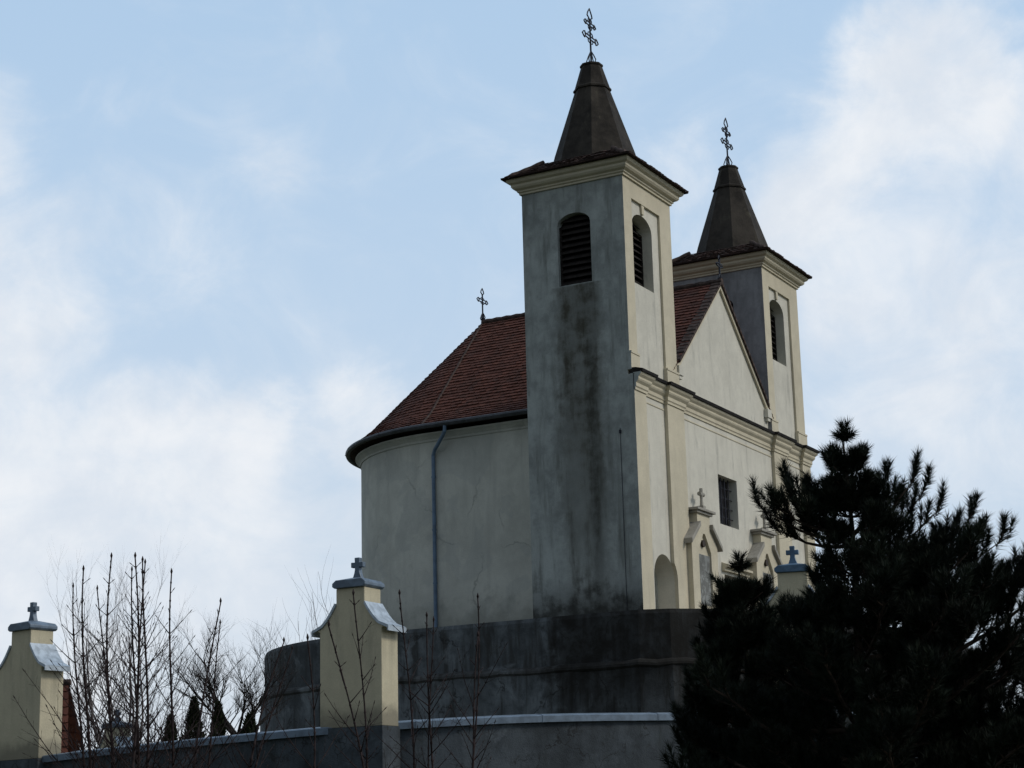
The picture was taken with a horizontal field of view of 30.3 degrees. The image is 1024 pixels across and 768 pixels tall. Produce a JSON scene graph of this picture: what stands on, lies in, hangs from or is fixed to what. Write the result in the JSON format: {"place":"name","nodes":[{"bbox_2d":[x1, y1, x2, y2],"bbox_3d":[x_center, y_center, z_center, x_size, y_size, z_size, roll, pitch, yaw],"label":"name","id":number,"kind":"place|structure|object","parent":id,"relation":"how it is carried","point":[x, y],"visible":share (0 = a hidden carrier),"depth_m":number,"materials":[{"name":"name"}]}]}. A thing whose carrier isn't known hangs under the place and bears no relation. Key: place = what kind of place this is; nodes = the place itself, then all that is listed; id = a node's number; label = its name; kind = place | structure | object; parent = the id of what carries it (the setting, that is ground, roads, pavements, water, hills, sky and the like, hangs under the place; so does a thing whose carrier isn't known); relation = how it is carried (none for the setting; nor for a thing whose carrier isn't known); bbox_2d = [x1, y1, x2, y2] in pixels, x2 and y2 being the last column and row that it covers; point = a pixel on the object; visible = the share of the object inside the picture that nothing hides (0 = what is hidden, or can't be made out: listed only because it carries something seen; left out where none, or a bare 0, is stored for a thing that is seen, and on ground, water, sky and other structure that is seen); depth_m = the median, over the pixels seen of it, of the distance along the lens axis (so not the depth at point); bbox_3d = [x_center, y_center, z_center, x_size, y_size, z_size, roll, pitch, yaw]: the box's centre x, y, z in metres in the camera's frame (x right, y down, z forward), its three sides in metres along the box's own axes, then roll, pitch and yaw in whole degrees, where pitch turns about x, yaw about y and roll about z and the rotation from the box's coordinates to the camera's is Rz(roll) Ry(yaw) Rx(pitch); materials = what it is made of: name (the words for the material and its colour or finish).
{"place":"outdoors","nodes":[
{"label":"outdoors","id":0,"kind":"place"},
{"bbox_2d":[0,0,1023,748],"label":"sky","id":1,"kind":"structure","parent":0,"point":[236,236],"materials":[{"name":"blue"}]},
{"bbox_2d":[345,8,819,629],"label":"church","id":2,"kind":"structure","parent":0,"point":[599,412],"depth_m":51.82,"materials":[{"name":"beige paint"}]},
{"bbox_3d":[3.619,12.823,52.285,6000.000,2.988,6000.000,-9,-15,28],"label":"ground","id":3,"kind":"structure","parent":0,"visible":0},
{"bbox_2d":[0,602,70,767],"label":"shrine pillar","id":4,"kind":"structure","parent":3,"relation":"on","point":[32,652],"depth_m":35.41,"materials":[{"name":"paint"}]},
{"bbox_2d":[61,679,84,752],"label":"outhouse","id":5,"kind":"structure","parent":3,"relation":"on","point":[69,718],"depth_m":40.93,"materials":[{"name":"brick"}]},
{"bbox_2d":[13,565,187,767],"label":"bare sapling","id":6,"kind":"object","parent":3,"relation":"on","point":[87,726],"visible":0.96,"depth_m":14.43,"materials":[{"name":"brown plant"}]},
{"bbox_2d":[39,535,190,745],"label":"bare shrub","id":7,"kind":"object","parent":3,"relation":"on","point":[88,675],"visible":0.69,"depth_m":72.86,"materials":[{"name":"brown plant"}]},
{"bbox_2d":[46,552,185,767],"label":"bare sapling","id":8,"kind":"object","parent":3,"relation":"on","point":[106,662],"visible":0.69,"depth_m":14.96,"materials":[{"name":"brown plant"}]},
{"bbox_2d":[99,709,132,748],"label":"shrine pillar","id":9,"kind":"structure","parent":3,"relation":"on","point":[115,739],"depth_m":56.00,"materials":[{"name":"paint"}]},
{"bbox_2d":[72,636,167,749],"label":"bare shrub","id":10,"kind":"object","parent":3,"relation":"on","point":[113,701],"visible":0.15,"depth_m":43.68,"materials":[{"name":"brown plant"}]},
{"bbox_2d":[66,559,206,767],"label":"bare sapling","id":11,"kind":"object","parent":3,"relation":"on","point":[155,688],"visible":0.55,"depth_m":15.60,"materials":[{"name":"brown plant"}]},
{"bbox_2d":[76,552,200,767],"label":"bare sapling","id":12,"kind":"object","parent":3,"relation":"on","point":[134,746],"visible":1,"depth_m":14.08,"materials":[{"name":"brown plant"}]},
{"bbox_2d":[75,556,236,767],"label":"bare sapling","id":13,"kind":"object","parent":3,"relation":"on","point":[146,687],"visible":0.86,"depth_m":14.58,"materials":[{"name":"brown plant"}]},
{"bbox_2d":[104,568,217,767],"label":"bare sapling","id":14,"kind":"object","parent":3,"relation":"on","point":[173,750],"visible":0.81,"depth_m":15.04,"materials":[{"name":"brown plant"}]},
{"bbox_2d":[71,653,260,748],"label":"bare shrub","id":15,"kind":"object","parent":3,"relation":"on","point":[156,710],"visible":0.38,"depth_m":41.64,"materials":[{"name":"brown plant"}]},
{"bbox_2d":[160,714,178,741],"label":"thuja","id":16,"kind":"object","parent":3,"relation":"on","point":[170,736],"visible":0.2,"depth_m":40.67,"materials":[{"name":"green plant"}]},
{"bbox_2d":[181,695,206,739],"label":"thuja","id":17,"kind":"object","parent":3,"relation":"on","point":[190,710],"visible":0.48,"depth_m":40.78,"materials":[{"name":"green plant"}]},
{"bbox_2d":[145,598,259,767],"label":"bare sapling","id":18,"kind":"object","parent":3,"relation":"on","point":[204,697],"visible":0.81,"depth_m":15.57,"materials":[{"name":"brown plant"}]},
{"bbox_2d":[209,699,226,736],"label":"thuja","id":19,"kind":"object","parent":3,"relation":"on","point":[220,718],"visible":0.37,"depth_m":40.89,"materials":[{"name":"green plant"}]},
{"bbox_2d":[148,608,302,734],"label":"orchard tree","id":20,"kind":"object","parent":3,"relation":"on","point":[249,694],"visible":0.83,"depth_m":42.83,"materials":[{"name":"brown plant"}]},
{"bbox_2d":[191,637,292,767],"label":"bare sapling","id":21,"kind":"object","parent":3,"relation":"on","point":[256,732],"visible":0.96,"depth_m":15.74,"materials":[{"name":"brown plant"}]},
{"bbox_2d":[238,711,259,733],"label":"thuja","id":22,"kind":"object","parent":3,"relation":"on","point":[249,728],"visible":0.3,"depth_m":41.94,"materials":[{"name":"green plant"}]},
{"bbox_2d":[259,557,333,645],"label":"birch tree","id":23,"kind":"object","parent":3,"relation":"on","point":[311,611],"visible":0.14,"depth_m":71.99,"materials":[{"name":"brown plant"}]},
{"bbox_2d":[271,633,349,767],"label":"bare sapling","id":24,"kind":"object","parent":3,"relation":"on","point":[313,707],"visible":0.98,"depth_m":13.72,"materials":[{"name":"brown plant"}]},
{"bbox_2d":[324,620,386,767],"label":"bare sapling","id":25,"kind":"object","parent":3,"relation":"on","point":[354,722],"visible":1,"depth_m":13.25,"materials":[{"name":"brown plant"}]},
{"bbox_2d":[311,557,405,767],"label":"shrine pillar","id":26,"kind":"structure","parent":3,"relation":"on","point":[380,643],"depth_m":32.63,"materials":[{"name":"paint"}]},
{"bbox_2d":[328,589,413,767],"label":"bare sapling","id":27,"kind":"object","parent":3,"relation":"on","point":[363,693],"visible":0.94,"depth_m":14.27,"materials":[{"name":"brown plant"}]},
{"bbox_2d":[371,589,444,767],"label":"bare sapling","id":28,"kind":"object","parent":3,"relation":"on","point":[412,729],"visible":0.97,"depth_m":14.78,"materials":[{"name":"brown plant"}]},
{"bbox_2d":[390,611,469,767],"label":"bare sapling","id":29,"kind":"object","parent":3,"relation":"on","point":[429,698],"visible":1,"depth_m":14.75,"materials":[{"name":"brown plant"}]},
{"bbox_2d":[436,593,507,767],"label":"bare sapling","id":30,"kind":"object","parent":3,"relation":"on","point":[476,711],"visible":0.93,"depth_m":15.32,"materials":[{"name":"brown plant"}]},
{"bbox_2d":[461,631,499,767],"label":"bare sapling","id":31,"kind":"object","parent":3,"relation":"on","point":[474,710],"visible":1,"depth_m":14.27,"materials":[{"name":"brown plant"}]},
{"bbox_2d":[42,712,937,767],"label":"boundary wall","id":32,"kind":"structure","parent":3,"relation":"on","point":[598,740],"depth_m":33.27,"materials":[{"name":"paint"}]},
{"bbox_2d":[258,608,987,731],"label":"terrace wall","id":33,"kind":"structure","parent":3,"relation":"on","point":[629,661],"depth_m":46.92,"materials":[{"name":"grey concrete"}]},
{"bbox_2d":[667,549,817,767],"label":"pine tree","id":34,"kind":"object","parent":3,"relation":"on","point":[732,637],"visible":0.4,"depth_m":23.35,"materials":[{"name":"green plant"}]},
{"bbox_2d":[767,546,836,738],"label":"shrine pillar","id":35,"kind":"structure","parent":3,"relation":"on","point":[791,576],"depth_m":37.50,"materials":[{"name":"paint"}]},
{"bbox_2d":[658,417,1023,767],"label":"pine tree","id":36,"kind":"object","parent":3,"relation":"on","point":[930,600],"visible":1,"depth_m":21.01,"materials":[{"name":"green plant"}]},
{"label":"terrace floor","id":37,"kind":"structure","parent":0,"visible":0},
{"bbox_2d":[684,488,722,608],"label":"wall shrine","id":38,"kind":"object","parent":37,"relation":"on","point":[703,542],"depth_m":50.49,"materials":[{"name":"beige paint"}]},
{"bbox_2d":[747,512,782,605],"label":"wall shrine","id":39,"kind":"object","parent":37,"relation":"on","point":[763,555],"depth_m":54.45,"materials":[{"name":"beige paint"}]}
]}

